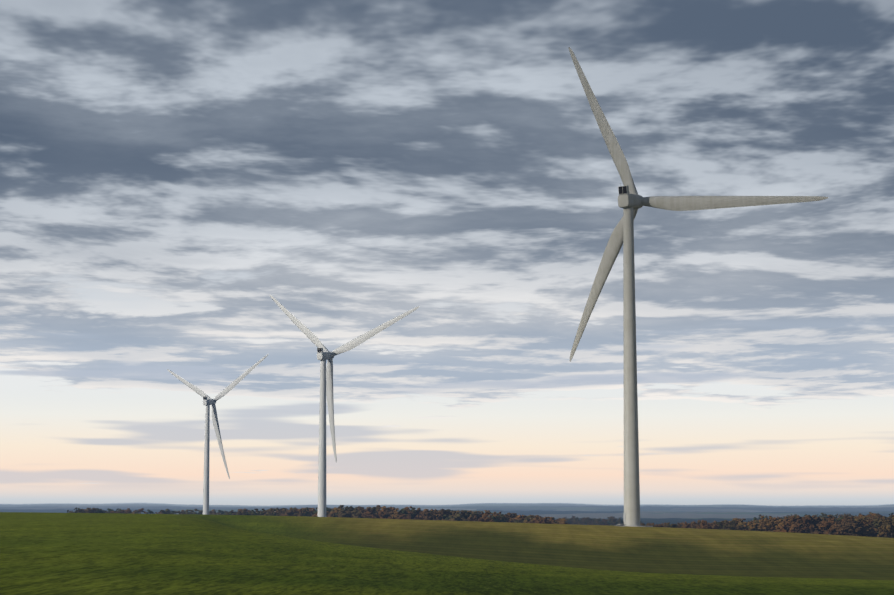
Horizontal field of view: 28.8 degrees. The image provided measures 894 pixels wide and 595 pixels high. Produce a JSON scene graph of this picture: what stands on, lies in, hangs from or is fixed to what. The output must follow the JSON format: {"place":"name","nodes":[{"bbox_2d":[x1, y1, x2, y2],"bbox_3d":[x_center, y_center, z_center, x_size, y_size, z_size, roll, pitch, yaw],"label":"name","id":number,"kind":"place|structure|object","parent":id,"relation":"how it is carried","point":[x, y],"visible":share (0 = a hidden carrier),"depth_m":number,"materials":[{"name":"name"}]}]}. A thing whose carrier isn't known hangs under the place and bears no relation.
{"place":"outdoors","nodes":[
{"label":"outdoors","id":0,"kind":"place"},
{"bbox_2d":[0,503,893,594],"bbox_3d":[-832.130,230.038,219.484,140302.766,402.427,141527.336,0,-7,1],"label":"ground","id":1,"kind":"structure","parent":0,"point":[51,549],"depth_m":127.25,"materials":[{"name":"green plant"}]},
{"bbox_2d":[87,508,104,512],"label":"tree","id":2,"kind":"object","parent":1,"relation":"on","point":[98,510],"visible":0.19,"depth_m":968.13,"materials":[{"name":"grey plant"}]},
{"bbox_2d":[156,509,173,513],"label":"tree","id":3,"kind":"object","parent":1,"relation":"on","point":[167,510],"visible":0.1,"depth_m":1090.75,"materials":[{"name":"grey plant"}]},
{"bbox_2d":[176,510,193,513],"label":"tree","id":4,"kind":"object","parent":1,"relation":"on","point":[184,512],"visible":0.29,"depth_m":1091.72,"materials":[{"name":"grey plant"}]},
{"bbox_2d":[192,509,202,514],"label":"tree","id":5,"kind":"object","parent":1,"relation":"on","point":[200,512],"visible":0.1,"depth_m":1152.88,"materials":[{"name":"grey plant"}]},
{"bbox_2d":[167,354,268,514],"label":"wind turbine","id":6,"kind":"object","parent":1,"relation":"on","point":[208,401],"visible":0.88,"depth_m":1026.68,"materials":[{"name":"paint"}]},
{"bbox_2d":[237,510,257,514],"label":"tree","id":7,"kind":"object","parent":1,"relation":"on","point":[241,512],"visible":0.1,"depth_m":852.08,"materials":[{"name":"grey plant"}]},
{"bbox_2d":[249,509,277,515],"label":"tree","id":8,"kind":"object","parent":1,"relation":"on","point":[259,513],"visible":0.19,"depth_m":843.43,"materials":[{"name":"grey plant"}]},
{"bbox_2d":[278,509,293,515],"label":"tree","id":9,"kind":"object","parent":1,"relation":"on","point":[288,512],"visible":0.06,"depth_m":848.79,"materials":[{"name":"brown plant"}]},
{"bbox_2d":[279,508,296,513],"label":"tree","id":10,"kind":"object","parent":1,"relation":"on","point":[281,510],"visible":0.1,"depth_m":864.58,"materials":[{"name":"brown plant"}]},
{"bbox_2d":[291,509,301,515],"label":"tree","id":11,"kind":"object","parent":1,"relation":"on","point":[297,513],"visible":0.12,"depth_m":815.71,"materials":[{"name":"grey plant"}]},
{"bbox_2d":[300,507,310,516],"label":"tree","id":12,"kind":"object","parent":1,"relation":"on","point":[305,513],"visible":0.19,"depth_m":827.04,"materials":[{"name":"grey plant"}]},
{"bbox_2d":[327,507,340,516],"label":"tree","id":13,"kind":"object","parent":1,"relation":"on","point":[336,509],"depth_m":807.26,"materials":[{"name":"brown plant"}]},
{"bbox_2d":[326,505,344,516],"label":"tree","id":14,"kind":"object","parent":1,"relation":"on","point":[340,507],"visible":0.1,"depth_m":815.21,"materials":[{"name":"grey plant"}]},
{"bbox_2d":[269,295,419,516],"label":"wind turbine","id":15,"kind":"object","parent":1,"relation":"on","point":[324,354],"visible":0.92,"depth_m":739.63,"materials":[{"name":"paint"}]},
{"bbox_2d":[337,506,362,517],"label":"tree","id":16,"kind":"object","parent":1,"relation":"on","point":[350,512],"visible":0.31,"depth_m":778.50,"materials":[{"name":"grey plant"}]},
{"bbox_2d":[346,506,365,515],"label":"tree","id":17,"kind":"object","parent":1,"relation":"on","point":[359,509],"visible":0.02,"depth_m":801.86,"materials":[{"name":"brown plant"}]},
{"bbox_2d":[361,508,375,517],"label":"tree","id":18,"kind":"object","parent":1,"relation":"on","point":[368,513],"visible":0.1,"depth_m":779.04,"materials":[{"name":"brown plant"}]},
{"bbox_2d":[371,509,391,518],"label":"tree","id":19,"kind":"object","parent":1,"relation":"on","point":[380,514],"visible":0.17,"depth_m":779.58,"materials":[{"name":"brown plant"}]},
{"bbox_2d":[376,508,393,518],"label":"tree","id":20,"kind":"object","parent":1,"relation":"on","point":[388,511],"visible":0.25,"depth_m":787.06,"materials":[{"name":"grey plant"}]},
{"bbox_2d":[390,508,401,518],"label":"tree","id":21,"kind":"object","parent":1,"relation":"on","point":[396,514],"visible":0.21,"depth_m":780.40,"materials":[{"name":"brown plant"}]},
{"bbox_2d":[397,510,421,519],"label":"tree","id":22,"kind":"object","parent":1,"relation":"on","point":[404,516],"visible":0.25,"depth_m":766.61,"materials":[{"name":"grey plant"}]},
{"bbox_2d":[398,507,423,519],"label":"tree","id":23,"kind":"object","parent":1,"relation":"on","point":[405,511],"visible":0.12,"depth_m":769.45,"materials":[{"name":"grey plant"}]},
{"bbox_2d":[418,509,437,519],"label":"tree","id":24,"kind":"object","parent":1,"relation":"on","point":[422,512],"visible":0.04,"depth_m":749.99,"materials":[{"name":"brown plant"}]},
{"bbox_2d":[423,510,442,519],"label":"tree","id":25,"kind":"object","parent":1,"relation":"on","point":[430,514],"visible":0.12,"depth_m":728.02,"materials":[{"name":"grey plant"}]},
{"bbox_2d":[438,509,454,519],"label":"tree","id":26,"kind":"object","parent":1,"relation":"on","point":[443,511],"visible":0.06,"depth_m":739.32,"materials":[{"name":"grey plant"}]},
{"bbox_2d":[439,510,467,520],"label":"tree","id":27,"kind":"object","parent":1,"relation":"on","point":[446,517],"visible":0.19,"depth_m":728.53,"materials":[{"name":"grey plant"}]},
{"bbox_2d":[446,514,465,520],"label":"tree","id":28,"kind":"object","parent":1,"relation":"on","point":[457,517],"visible":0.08,"depth_m":716.95,"materials":[{"name":"grey plant"}]},
{"bbox_2d":[452,510,478,521],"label":"tree","id":29,"kind":"object","parent":1,"relation":"on","point":[464,515],"visible":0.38,"depth_m":719.98,"materials":[{"name":"grey plant"}]},
{"bbox_2d":[467,515,486,521],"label":"tree","id":30,"kind":"object","parent":1,"relation":"on","point":[475,517],"visible":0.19,"depth_m":704.18,"materials":[{"name":"grey plant"}]},
{"bbox_2d":[472,511,483,516],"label":"tree","id":31,"kind":"object","parent":1,"relation":"on","point":[481,513],"visible":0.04,"depth_m":757.08,"materials":[{"name":"grey plant"}]},
{"bbox_2d":[478,511,493,521],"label":"tree","id":32,"kind":"object","parent":1,"relation":"on","point":[487,518],"visible":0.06,"depth_m":704.38,"materials":[{"name":"grey plant"}]},
{"bbox_2d":[486,512,501,519],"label":"tree","id":33,"kind":"object","parent":1,"relation":"on","point":[494,513],"depth_m":732.32,"materials":[{"name":"grey plant"}]},
{"bbox_2d":[487,514,508,521],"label":"tree","id":34,"kind":"object","parent":1,"relation":"on","point":[502,516],"visible":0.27,"depth_m":711.88,"materials":[{"name":"grey plant"}]},
{"bbox_2d":[496,513,514,518],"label":"tree","id":35,"kind":"object","parent":1,"relation":"on","point":[511,515],"visible":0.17,"depth_m":731.06,"materials":[{"name":"grey plant"}]},
{"bbox_2d":[510,518,529,522],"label":"tree","id":36,"kind":"object","parent":1,"relation":"on","point":[513,520],"visible":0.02,"depth_m":712.10,"materials":[{"name":"grey plant"}]},
{"bbox_2d":[514,515,531,522],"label":"tree","id":37,"kind":"object","parent":1,"relation":"on","point":[517,521],"visible":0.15,"depth_m":705.67,"materials":[{"name":"grey plant"}]},
{"bbox_2d":[523,515,535,522],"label":"tree","id":38,"kind":"object","parent":1,"relation":"on","point":[531,520],"visible":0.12,"depth_m":699.46,"materials":[{"name":"grey plant"}]},
{"bbox_2d":[526,515,547,523],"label":"tree","id":39,"kind":"object","parent":1,"relation":"on","point":[534,521],"visible":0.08,"depth_m":695.11,"materials":[{"name":"grey plant"}]},
{"bbox_2d":[533,517,553,523],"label":"tree","id":40,"kind":"object","parent":1,"relation":"on","point":[541,520],"visible":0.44,"depth_m":688.04,"materials":[{"name":"brown plant"}]},
{"bbox_2d":[554,518,567,523],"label":"tree","id":41,"kind":"object","parent":1,"relation":"on","point":[562,521],"visible":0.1,"depth_m":682.83,"materials":[{"name":"brown plant"}]},
{"bbox_2d":[572,517,583,524],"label":"tree","id":42,"kind":"object","parent":1,"relation":"on","point":[576,520],"visible":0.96,"depth_m":1286.10,"materials":[{"name":"grey plant"}]},
{"bbox_2d":[582,517,591,524],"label":"tree","id":43,"kind":"object","parent":1,"relation":"on","point":[587,521],"visible":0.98,"depth_m":1270.88,"materials":[{"name":"grey plant"}]},
{"bbox_2d":[596,518,604,524],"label":"tree","id":44,"kind":"object","parent":1,"relation":"on","point":[599,522],"visible":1,"depth_m":1235.74,"materials":[{"name":"grey plant"}]},
{"bbox_2d":[609,518,618,524],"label":"tree","id":45,"kind":"object","parent":1,"relation":"on","point":[614,522],"visible":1,"depth_m":1240.30,"materials":[{"name":"grey plant"}]},
{"bbox_2d":[647,523,663,526],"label":"tree","id":46,"kind":"object","parent":1,"relation":"on","point":[656,525],"visible":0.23,"depth_m":645.63,"materials":[{"name":"brown plant"}]},
{"bbox_2d":[663,522,678,527],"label":"tree","id":47,"kind":"object","parent":1,"relation":"on","point":[672,525],"visible":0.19,"depth_m":632.37,"materials":[{"name":"brown plant"}]},
{"bbox_2d":[677,522,690,527],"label":"tree","id":48,"kind":"object","parent":1,"relation":"on","point":[684,525],"visible":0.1,"depth_m":638.16,"materials":[{"name":"brown plant"}]},
{"bbox_2d":[689,521,698,528],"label":"tree","id":49,"kind":"object","parent":1,"relation":"on","point":[694,523],"visible":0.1,"depth_m":653.30,"materials":[{"name":"brown plant"}]},
{"bbox_2d":[568,47,827,526],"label":"wind turbine","id":50,"kind":"object","parent":1,"relation":"on","point":[631,201],"visible":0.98,"depth_m":424.97,"materials":[{"name":"paint"}]},
{"bbox_2d":[697,520,711,528],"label":"tree","id":51,"kind":"object","parent":1,"relation":"on","point":[703,525],"visible":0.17,"depth_m":614.46,"materials":[{"name":"brown plant"}]},
{"bbox_2d":[711,520,728,529],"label":"tree","id":52,"kind":"object","parent":1,"relation":"on","point":[715,526],"visible":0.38,"depth_m":623.90,"materials":[{"name":"brown plant"}]},
{"bbox_2d":[715,520,734,529],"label":"tree","id":53,"kind":"object","parent":1,"relation":"on","point":[723,525],"visible":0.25,"depth_m":611.10,"materials":[{"name":"brown plant"}]},
{"bbox_2d":[727,518,745,528],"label":"tree","id":54,"kind":"object","parent":1,"relation":"on","point":[737,520],"visible":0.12,"depth_m":651.84,"materials":[{"name":"brown plant"}]},
{"bbox_2d":[731,522,747,530],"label":"tree","id":55,"kind":"object","parent":1,"relation":"on","point":[739,526],"visible":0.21,"depth_m":614.80,"materials":[{"name":"brown plant"}]},
{"bbox_2d":[745,518,759,530],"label":"tree","id":56,"kind":"object","parent":1,"relation":"on","point":[756,520],"visible":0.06,"depth_m":621.02,"materials":[{"name":"brown plant"}]},
{"bbox_2d":[744,519,776,530],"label":"tree","id":57,"kind":"object","parent":1,"relation":"on","point":[753,525],"visible":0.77,"depth_m":596.28,"materials":[{"name":"brown plant"}]},
{"bbox_2d":[757,516,784,530],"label":"tree","id":58,"kind":"object","parent":1,"relation":"on","point":[765,519],"visible":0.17,"depth_m":600.33,"materials":[{"name":"brown plant"}]},
{"bbox_2d":[763,517,780,531],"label":"tree","id":59,"kind":"object","parent":1,"relation":"on","point":[773,528],"visible":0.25,"depth_m":596.49,"materials":[{"name":"brown plant"}]},
{"bbox_2d":[774,516,794,531],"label":"tree","id":60,"kind":"object","parent":1,"relation":"on","point":[781,521],"visible":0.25,"depth_m":593.03,"materials":[{"name":"brown plant"}]},
{"bbox_2d":[776,520,794,532],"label":"tree","id":61,"kind":"object","parent":1,"relation":"on","point":[783,530],"visible":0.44,"depth_m":587.62,"materials":[{"name":"brown plant"}]},
{"bbox_2d":[783,516,803,532],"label":"tree","id":62,"kind":"object","parent":1,"relation":"on","point":[788,524],"visible":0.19,"depth_m":591.01,"materials":[{"name":"brown plant"}]},
{"bbox_2d":[789,515,814,532],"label":"tree","id":63,"kind":"object","parent":1,"relation":"on","point":[801,528],"visible":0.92,"depth_m":585.02,"materials":[{"name":"brown plant"}]},
{"bbox_2d":[805,516,825,533],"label":"tree","id":64,"kind":"object","parent":1,"relation":"on","point":[818,519],"visible":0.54,"depth_m":585.47,"materials":[{"name":"brown plant"}]},
{"bbox_2d":[819,513,834,519],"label":"tree","id":65,"kind":"object","parent":1,"relation":"on","point":[824,515],"visible":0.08,"depth_m":988.77,"materials":[{"name":"brown plant"}]},
{"bbox_2d":[818,515,839,534],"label":"tree","id":66,"kind":"object","parent":1,"relation":"on","point":[829,529],"visible":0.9,"depth_m":573.50,"materials":[{"name":"brown plant"}]},
{"bbox_2d":[826,518,841,534],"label":"tree","id":67,"kind":"object","parent":1,"relation":"on","point":[834,530],"visible":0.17,"depth_m":578.25,"materials":[{"name":"brown plant"}]},
{"bbox_2d":[833,515,852,535],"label":"tree","id":68,"kind":"object","parent":1,"relation":"on","point":[845,519],"visible":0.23,"depth_m":586.78,"materials":[{"name":"brown plant"}]},
{"bbox_2d":[837,515,865,535],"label":"tree","id":69,"kind":"object","parent":1,"relation":"on","point":[857,525],"visible":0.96,"depth_m":558.15,"materials":[{"name":"brown plant"}]},
{"bbox_2d":[851,516,874,536],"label":"tree","id":70,"kind":"object","parent":1,"relation":"on","point":[868,530],"visible":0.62,"depth_m":560.72,"materials":[{"name":"brown plant"}]},
{"bbox_2d":[857,517,878,533],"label":"tree","id":71,"kind":"object","parent":1,"relation":"on","point":[871,521],"visible":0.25,"depth_m":570.86,"materials":[{"name":"brown plant"}]},
{"bbox_2d":[870,515,882,536],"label":"tree","id":72,"kind":"object","parent":1,"relation":"on","point":[877,516],"visible":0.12,"depth_m":602.07,"materials":[{"name":"brown plant"}]},
{"bbox_2d":[870,516,893,537],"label":"tree","id":73,"kind":"object","parent":1,"relation":"on","point":[881,529],"visible":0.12,"depth_m":582.09,"materials":[{"name":"brown plant"}]},
{"bbox_2d":[872,515,893,537],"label":"tree","id":74,"kind":"object","parent":1,"relation":"on","point":[877,522],"visible":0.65,"depth_m":545.89,"materials":[{"name":"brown plant"}]},
{"bbox_2d":[874,517,893,537],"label":"tree","id":75,"kind":"object","parent":1,"relation":"on","point":[887,529],"visible":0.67,"depth_m":545.53,"materials":[{"name":"brown plant"}]},
{"bbox_2d":[0,0,893,505],"label":"sky","id":76,"kind":"structure","parent":0,"point":[169,169],"materials":[{"name":"grey"}]}
]}

